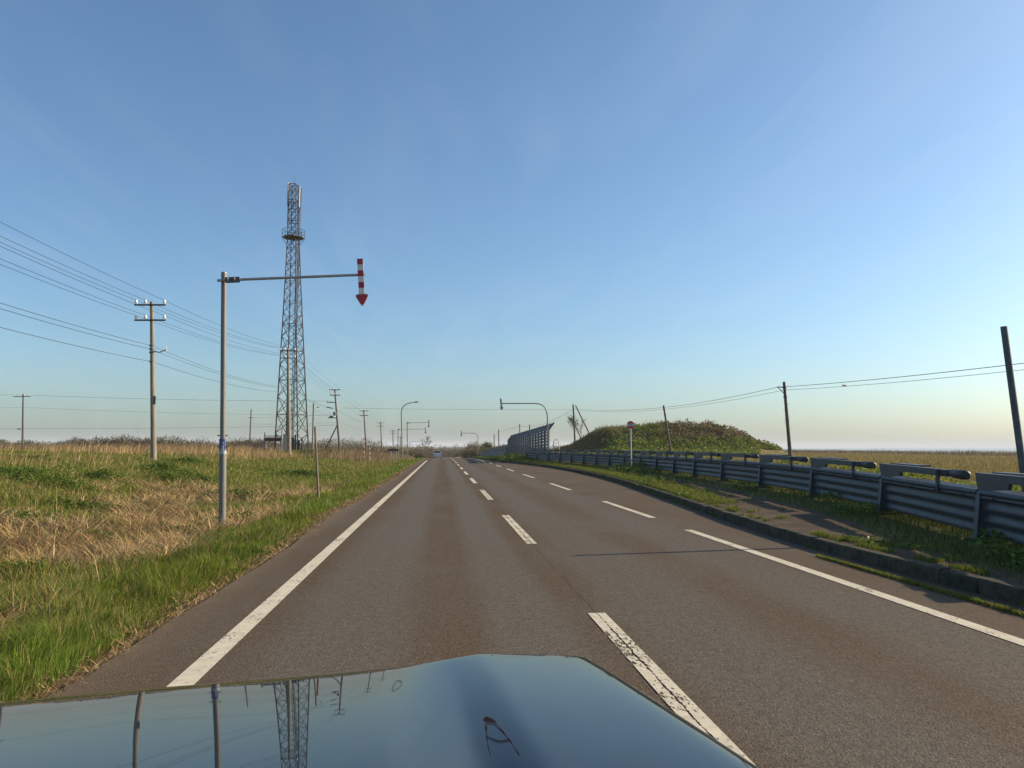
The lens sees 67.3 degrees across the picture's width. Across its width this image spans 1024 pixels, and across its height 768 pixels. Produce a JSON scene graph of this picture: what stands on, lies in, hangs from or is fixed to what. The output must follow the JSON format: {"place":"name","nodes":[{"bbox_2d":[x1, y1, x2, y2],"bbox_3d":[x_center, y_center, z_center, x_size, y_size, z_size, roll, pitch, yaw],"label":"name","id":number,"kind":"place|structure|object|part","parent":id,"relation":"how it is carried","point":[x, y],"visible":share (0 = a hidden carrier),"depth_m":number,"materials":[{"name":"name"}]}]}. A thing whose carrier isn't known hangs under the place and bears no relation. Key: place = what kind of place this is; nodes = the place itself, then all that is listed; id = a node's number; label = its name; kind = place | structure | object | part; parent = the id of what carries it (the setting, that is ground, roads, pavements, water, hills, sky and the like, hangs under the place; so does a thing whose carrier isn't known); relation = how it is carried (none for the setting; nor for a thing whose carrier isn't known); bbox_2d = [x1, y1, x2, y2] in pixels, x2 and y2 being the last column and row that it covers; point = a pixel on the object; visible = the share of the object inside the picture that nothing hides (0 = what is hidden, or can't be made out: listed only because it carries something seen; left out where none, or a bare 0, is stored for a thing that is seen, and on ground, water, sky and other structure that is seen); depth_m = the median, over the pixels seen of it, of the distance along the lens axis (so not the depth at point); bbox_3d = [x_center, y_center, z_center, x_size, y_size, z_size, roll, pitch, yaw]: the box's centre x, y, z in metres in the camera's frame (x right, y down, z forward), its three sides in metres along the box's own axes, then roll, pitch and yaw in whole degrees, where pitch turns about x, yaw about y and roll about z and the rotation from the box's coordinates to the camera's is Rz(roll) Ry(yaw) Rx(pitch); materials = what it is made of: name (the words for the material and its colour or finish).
{"place":"outdoors","nodes":[
{"label":"outdoors","id":0,"kind":"place"},
{"bbox_2d":[0,428,1023,698],"bbox_3d":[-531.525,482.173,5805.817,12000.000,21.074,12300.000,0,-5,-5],"label":"ground","id":1,"kind":"structure","parent":0,"point":[704,482],"depth_m":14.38,"materials":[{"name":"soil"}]},
{"bbox_2d":[13,394,30,446],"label":"utility pole","id":2,"kind":"object","parent":1,"relation":"on","point":[22,436],"visible":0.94,"depth_m":127.06,"materials":[{"name":"grey concrete"}]},
{"bbox_2d":[37,395,242,400],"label":"overhead wire","id":3,"kind":"object","parent":2,"relation":"attached to","point":[169,399],"visible":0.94,"depth_m":129.44,"materials":[{"name":"black metal"}]},
{"bbox_2d":[1,436,84,444],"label":"wood","id":4,"kind":"object","parent":1,"relation":"on","point":[51,441],"visible":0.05,"depth_m":510.27,"materials":[{"name":"brown plant"}]},
{"bbox_2d":[0,449,200,481],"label":"reeds","id":5,"kind":"object","parent":1,"relation":"on","point":[20,460],"visible":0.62,"depth_m":36.16,"materials":[{"name":"plant"}]},
{"bbox_2d":[134,300,166,460],"bbox_3d":[-21.873,-0.022,46.319,1.983,10.193,0.430,0,-5,-5],"label":"utility pole","id":6,"kind":"object","parent":1,"relation":"on","point":[153,448],"visible":0.98,"depth_m":46.33,"materials":[{"name":"concrete"}]},
{"bbox_2d":[1,236,320,379],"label":"overhead wire","id":7,"kind":"object","parent":6,"relation":"attached to","point":[119,289],"visible":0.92,"depth_m":41.03,"materials":[{"name":"black metal"}]},
{"bbox_2d":[1,303,355,419],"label":"overhead wire","id":8,"kind":"object","parent":6,"relation":"attached to","point":[134,341],"visible":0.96,"depth_m":41.66,"materials":[{"name":"black metal"}]},
{"bbox_2d":[0,308,365,423],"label":"overhead wire","id":9,"kind":"object","parent":6,"relation":"attached to","point":[139,346],"visible":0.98,"depth_m":42.30,"materials":[{"name":"black metal"}]},
{"bbox_2d":[0,327,365,430],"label":"overhead wire","id":10,"kind":"object","parent":6,"relation":"attached to","point":[139,359],"visible":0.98,"depth_m":41.87,"materials":[{"name":"black metal"}]},
{"bbox_2d":[9,490,299,576],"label":"tall stalks","id":11,"kind":"object","parent":1,"relation":"on","point":[141,526],"visible":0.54,"depth_m":15.26,"materials":[{"name":"beige plant"}]},
{"bbox_2d":[0,434,333,448],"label":"thicket","id":12,"kind":"object","parent":1,"relation":"on","point":[121,440],"visible":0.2,"depth_m":144.04,"materials":[{"name":"brown plant"}]},
{"bbox_2d":[0,439,334,460],"bbox_3d":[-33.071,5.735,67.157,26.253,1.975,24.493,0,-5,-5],"label":"reeds","id":13,"kind":"object","parent":1,"relation":"on","point":[179,450],"visible":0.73,"depth_m":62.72,"materials":[{"name":"beige plant"}]},
{"bbox_2d":[0,485,338,630],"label":"slope grass","id":14,"kind":"structure","parent":1,"relation":"on","point":[120,528],"depth_m":15.95,"materials":[{"name":"green plant"}]},
{"bbox_2d":[0,472,350,632],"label":"dry straw","id":15,"kind":"object","parent":1,"relation":"on","point":[169,539],"visible":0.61,"depth_m":15.53,"materials":[{"name":"beige plant"}]},
{"bbox_2d":[0,449,356,600],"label":"leafy herbs","id":16,"kind":"object","parent":1,"relation":"on","point":[67,482],"visible":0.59,"depth_m":25.75,"materials":[{"name":"green plant"}]},
{"bbox_2d":[1,466,410,701],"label":"edge litter","id":17,"kind":"object","parent":1,"relation":"on","point":[107,653],"visible":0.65,"depth_m":7.21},
{"bbox_2d":[0,448,415,633],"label":"rough grass","id":18,"kind":"structure","parent":1,"relation":"on","point":[33,582],"depth_m":25.68,"materials":[{"name":"green plant"}]},
{"bbox_2d":[0,457,424,701],"bbox_3d":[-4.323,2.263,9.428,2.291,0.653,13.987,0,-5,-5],"label":"verge grass","id":19,"kind":"structure","parent":1,"relation":"on","point":[87,615],"depth_m":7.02,"materials":[{"name":"green plant"}]},
{"bbox_2d":[245,409,253,441],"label":"utility pole","id":20,"kind":"object","parent":1,"relation":"on","point":[250,417],"visible":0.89,"depth_m":160.39,"materials":[{"name":"brown wood"}]},
{"bbox_2d":[238,443,263,450],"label":"picket fence","id":21,"kind":"object","parent":1,"relation":"on","point":[253,446],"visible":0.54,"depth_m":105.84,"materials":[{"name":"brown wood"}]},
{"bbox_2d":[264,433,280,450],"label":"steel frame shelter","id":22,"kind":"object","parent":1,"relation":"on","point":[275,438],"visible":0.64,"depth_m":103.18,"materials":[{"name":"metal"}]},
{"bbox_2d":[283,434,286,450],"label":"equipment cabinet","id":23,"kind":"object","parent":1,"relation":"on","point":[284,441],"visible":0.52,"depth_m":105.05,"materials":[{"name":"metal"}]},
{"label":"door","id":24,"kind":"part","parent":23,"relation":"part of","materials":[{"name":"grey metal"}]},
{"bbox_2d":[280,348,295,453],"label":"utility pole","id":25,"kind":"object","parent":1,"relation":"on","point":[288,413],"visible":0.98,"depth_m":89.95,"materials":[{"name":"concrete"}]},
{"bbox_2d":[1,259,332,392],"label":"overhead wire","id":26,"kind":"object","parent":25,"relation":"attached to","point":[134,311],"visible":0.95,"depth_m":42.22,"materials":[{"name":"black metal"}]},
{"bbox_2d":[0,246,372,418],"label":"overhead wire","id":27,"kind":"object","parent":25,"relation":"attached to","point":[151,310],"visible":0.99,"depth_m":41.45,"materials":[{"name":"black metal"}]},
{"bbox_2d":[274,176,308,450],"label":"lattice tower","id":28,"kind":"structure","parent":1,"relation":"on","point":[291,237],"depth_m":108.84,"materials":[{"name":"metal"}]},
{"bbox_2d":[217,259,367,526],"bbox_3d":[-4.767,0.260,16.623,3.234,6.062,0.261,0,-5,-5],"label":"arrow sign post","id":29,"kind":"object","parent":1,"relation":"on","point":[361,296],"visible":0.97,"depth_m":16.58,"materials":[{"name":"metal"}]},
{"bbox_2d":[292,435,302,449],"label":"tower equipment","id":30,"kind":"object","parent":1,"relation":"on","point":[294,444],"visible":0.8,"depth_m":105.39,"materials":[{"name":"metal"}]},
{"bbox_2d":[312,403,313,449],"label":"bare pole","id":31,"kind":"object","parent":1,"relation":"on","point":[313,428],"visible":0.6,"depth_m":119.41,"materials":[{"name":"concrete"}]},
{"bbox_2d":[314,427,319,498],"bbox_3d":[-6.191,2.592,24.410,0.242,2.477,0.072,0,-5,-5],"label":"marker stake","id":32,"kind":"object","parent":1,"relation":"on","point":[316,459],"visible":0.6,"depth_m":24.39,"materials":[{"name":"brown wood"}]},
{"bbox_2d":[317,388,340,451],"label":"utility pole","id":33,"kind":"object","parent":1,"relation":"on","point":[336,416],"visible":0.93,"depth_m":131.55,"materials":[{"name":"brown wood"}]},
{"bbox_2d":[19,425,324,428],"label":"overhead wire","id":34,"kind":"object","parent":33,"relation":"attached to","point":[114,428],"visible":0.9,"depth_m":127.99,"materials":[{"name":"black metal"}]},
{"bbox_2d":[14,407,335,415],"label":"overhead wire","id":35,"kind":"object","parent":33,"relation":"attached to","point":[130,411],"visible":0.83,"depth_m":128.78,"materials":[{"name":"black metal"}]},
{"bbox_2d":[0,264,375,424],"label":"overhead wire","id":36,"kind":"object","parent":33,"relation":"attached to","point":[139,316],"visible":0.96,"depth_m":43.83,"materials":[{"name":"black metal"}]},
{"bbox_2d":[0,242,379,424],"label":"overhead wire","id":37,"kind":"object","parent":33,"relation":"attached to","point":[141,302],"visible":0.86,"depth_m":44.60,"materials":[{"name":"black metal"}]},
{"bbox_2d":[1,222,393,429],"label":"overhead wire","id":38,"kind":"object","parent":33,"relation":"attached to","point":[142,290],"visible":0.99,"depth_m":41.13,"materials":[{"name":"black metal"}]},
{"bbox_2d":[136,436,573,451],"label":"wood","id":39,"kind":"object","parent":1,"relation":"on","point":[411,447],"visible":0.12,"depth_m":668.85,"materials":[{"name":"plant"}]},
{"bbox_2d":[302,448,412,462],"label":"reeds","id":40,"kind":"object","parent":1,"relation":"on","point":[355,454],"visible":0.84,"depth_m":91.20,"materials":[{"name":"brown plant"}]},
{"bbox_2d":[360,409,367,451],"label":"utility pole","id":41,"kind":"object","parent":1,"relation":"on","point":[364,415],"visible":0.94,"depth_m":172.34,"materials":[{"name":"grey concrete"}]},
{"bbox_2d":[310,438,464,457],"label":"thicket","id":42,"kind":"object","parent":1,"relation":"on","point":[421,453],"visible":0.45,"depth_m":246.47,"materials":[{"name":"green plant"}]},
{"bbox_2d":[388,448,399,460],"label":"notice board","id":43,"kind":"object","parent":1,"relation":"on","point":[398,450],"visible":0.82,"depth_m":98.64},
{"bbox_2d":[401,401,417,458],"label":"street lamp","id":44,"kind":"object","parent":1,"relation":"on","point":[401,428],"visible":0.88,"depth_m":110.77,"materials":[{"name":"metal"}]},
{"bbox_2d":[407,420,428,458],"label":"arrow sign post","id":45,"kind":"object","parent":1,"relation":"on","point":[407,433],"visible":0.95,"depth_m":103.94,"materials":[{"name":"metal"}]},
{"bbox_2d":[420,436,431,451],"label":"bare tree","id":46,"kind":"object","parent":1,"relation":"on","point":[426,443],"visible":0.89,"depth_m":327.91,"materials":[{"name":"plant"}]},
{"bbox_2d":[478,441,494,448],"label":"leafy tree","id":47,"kind":"object","parent":1,"relation":"on","point":[486,444],"visible":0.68,"depth_m":203.58,"materials":[{"name":"green plant"}]},
{"bbox_2d":[480,451,502,455],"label":"steel guard fence","id":48,"kind":"object","parent":1,"relation":"on","point":[492,454],"visible":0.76,"depth_m":118.75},
{"bbox_2d":[461,439,522,457],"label":"thicket","id":49,"kind":"object","parent":1,"relation":"on","point":[471,450],"visible":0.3,"depth_m":214.40,"materials":[{"name":"green plant"}]},
{"bbox_2d":[483,444,506,454],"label":"snow fence","id":50,"kind":"object","parent":1,"relation":"on","point":[503,448],"visible":0.36,"depth_m":131.97,"materials":[{"name":"metal"}]},
{"bbox_2d":[475,453,534,460],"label":"bank grass","id":51,"kind":"structure","parent":1,"relation":"on","point":[515,456],"depth_m":80.08,"materials":[{"name":"green plant"}]},
{"bbox_2d":[500,399,547,451],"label":"bent arrow sign post","id":52,"kind":"object","parent":1,"relation":"on","point":[501,407],"visible":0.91,"depth_m":70.39,"materials":[{"name":"grey metal"}]},
{"bbox_2d":[507,422,558,454],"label":"snow fence","id":53,"kind":"object","parent":1,"relation":"on","point":[514,443],"visible":0.71,"depth_m":87.63,"materials":[{"name":"metal"}]},
{"bbox_2d":[566,414,584,435],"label":"bare tree","id":54,"kind":"object","parent":1,"relation":"on","point":[577,423],"visible":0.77,"depth_m":138.90,"materials":[{"name":"plant"}]},
{"bbox_2d":[572,404,589,441],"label":"utility pole","id":55,"kind":"object","parent":1,"relation":"on","point":[574,421],"visible":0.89,"depth_m":135.45,"materials":[{"name":"brown wood"}]},
{"bbox_2d":[366,408,482,409],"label":"overhead wire","id":56,"kind":"object","parent":55,"relation":"attached to","point":[453,409],"visible":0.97,"depth_m":133.84,"materials":[{"name":"black metal"}]},
{"bbox_2d":[497,363,1023,433],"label":"overhead wire","id":57,"kind":"object","parent":55,"relation":"attached to","point":[819,384],"visible":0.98,"depth_m":50.04,"materials":[{"name":"black metal"}]},
{"bbox_2d":[501,369,1023,431],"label":"overhead wire","id":58,"kind":"object","parent":55,"relation":"attached to","point":[830,387],"visible":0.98,"depth_m":49.24,"materials":[{"name":"black metal"}]},
{"bbox_2d":[522,424,644,453],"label":"reeds","id":59,"kind":"object","parent":1,"relation":"on","point":[574,446],"visible":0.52,"depth_m":121.93,"materials":[{"name":"green plant"}]},
{"bbox_2d":[627,421,633,465],"bbox_3d":[6.340,3.371,41.089,0.410,2.786,0.112,0,-5,-5],"label":"bus stop sign","id":60,"kind":"object","parent":1,"relation":"on","point":[630,425],"visible":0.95,"depth_m":41.13,"materials":[{"name":"metal"}]},
{"bbox_2d":[585,418,733,435],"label":"reeds","id":61,"kind":"object","parent":1,"relation":"on","point":[648,423],"visible":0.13,"depth_m":122.20,"materials":[{"name":"green plant"}]},
{"bbox_2d":[663,405,672,456],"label":"utility pole","id":62,"kind":"object","parent":1,"relation":"on","point":[668,436],"visible":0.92,"depth_m":90.80,"materials":[{"name":"brown wood"}]},
{"bbox_2d":[577,434,760,455],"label":"mound foot weeds","id":63,"kind":"object","parent":1,"relation":"on","point":[746,447],"visible":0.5,"depth_m":107.07,"materials":[{"name":"green plant"}]},
{"bbox_2d":[573,418,782,450],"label":"mound shrubs","id":64,"kind":"object","parent":1,"relation":"on","point":[722,431],"visible":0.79,"depth_m":114.68,"materials":[{"name":"green plant"}]},
{"bbox_2d":[524,450,1021,491],"bbox_3d":[7.314,4.511,45.197,6.998,1.163,71.180,0,-5,-5],"label":"snow fence","id":65,"kind":"object","parent":1,"relation":"on","point":[922,476],"visible":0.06,"depth_m":19.83,"materials":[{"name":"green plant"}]},
{"bbox_2d":[525,455,1021,538],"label":"bright weeds","id":66,"kind":"object","parent":1,"relation":"on","point":[785,488],"visible":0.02,"depth_m":24.77,"materials":[{"name":"green plant"}]},
{"bbox_2d":[525,449,1023,544],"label":"steel guard fence","id":67,"kind":"object","parent":1,"relation":"on","point":[991,501],"visible":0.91,"depth_m":15.81,"materials":[{"name":"metal"}]},
{"bbox_2d":[777,382,791,455],"bbox_3d":[20.956,3.067,59.093,1.140,6.499,0.305,0,-5,-5],"label":"utility pole","id":68,"kind":"object","parent":1,"relation":"on","point":[787,422],"visible":0.91,"depth_m":59.06,"materials":[{"name":"brown wood"}]},
{"bbox_2d":[651,446,1020,490],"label":"field grass","id":69,"kind":"structure","parent":1,"relation":"on","point":[991,463],"depth_m":65.15,"materials":[{"name":"green plant"}]},
{"bbox_2d":[781,448,1016,455],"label":"reeds","id":70,"kind":"object","parent":1,"relation":"on","point":[972,452],"visible":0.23,"depth_m":204.73,"materials":[{"name":"brown plant"}]},
{"bbox_2d":[1000,326,1023,491],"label":"leaning pole","id":71,"kind":"object","parent":1,"relation":"on","point":[1012,395],"visible":1,"depth_m":12.59,"materials":[{"name":"metal"}]},
{"bbox_2d":[0,0,1023,447],"label":"sky","id":72,"kind":"structure","parent":0,"point":[624,206],"materials":[{"name":"blue"}]},
{"bbox_2d":[50,457,1023,767],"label":"road","id":73,"kind":"structure","parent":0,"point":[758,649],"depth_m":6.67,"materials":[{"name":"grey asphalt"}]},
{"bbox_2d":[0,653,757,767],"bbox_3d":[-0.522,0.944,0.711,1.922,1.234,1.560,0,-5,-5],"label":"car","id":74,"kind":"object","parent":73,"relation":"on","point":[487,710],"visible":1,"depth_m":1.03,"materials":[{"name":"blue paint"}]},
{"bbox_2d":[433,451,440,457],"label":"car","id":75,"kind":"object","parent":73,"relation":"on","point":[436,453],"visible":0.85,"depth_m":153.66,"materials":[{"name":"paint"}]},
{"bbox_2d":[470,457,1023,604],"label":"kerb","id":76,"kind":"structure","parent":73,"relation":"on","point":[1005,591],"depth_m":10.01,"materials":[{"name":"concrete"}]},
{"bbox_2d":[484,455,1021,588],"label":"kerb weeds","id":77,"kind":"object","parent":73,"relation":"on","point":[698,495],"visible":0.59,"depth_m":19.52,"materials":[{"name":"green plant"}]},
{"bbox_2d":[549,448,1015,453],"bbox_3d":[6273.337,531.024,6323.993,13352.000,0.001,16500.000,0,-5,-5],"label":"sea","id":78,"kind":"structure","parent":0,"point":[943,449],"depth_m":4056.49,"materials":[{"name":"blue liquid"}]},
{"bbox_2d":[617,470,1023,585],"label":"pavement","id":79,"kind":"structure","parent":0,"point":[803,519],"depth_m":13.89,"materials":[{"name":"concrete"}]},
{"bbox_2d":[609,462,1023,571],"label":"pavement weeds","id":80,"kind":"object","parent":79,"relation":"on","point":[639,466],"visible":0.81,"depth_m":15.57,"materials":[{"name":"green plant"}]},
{"bbox_2d":[816,553,1023,616],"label":"gutter grass","id":81,"kind":"structure","parent":0,"point":[973,599],"depth_m":8.11,"materials":[{"name":"green plant"}]}
]}

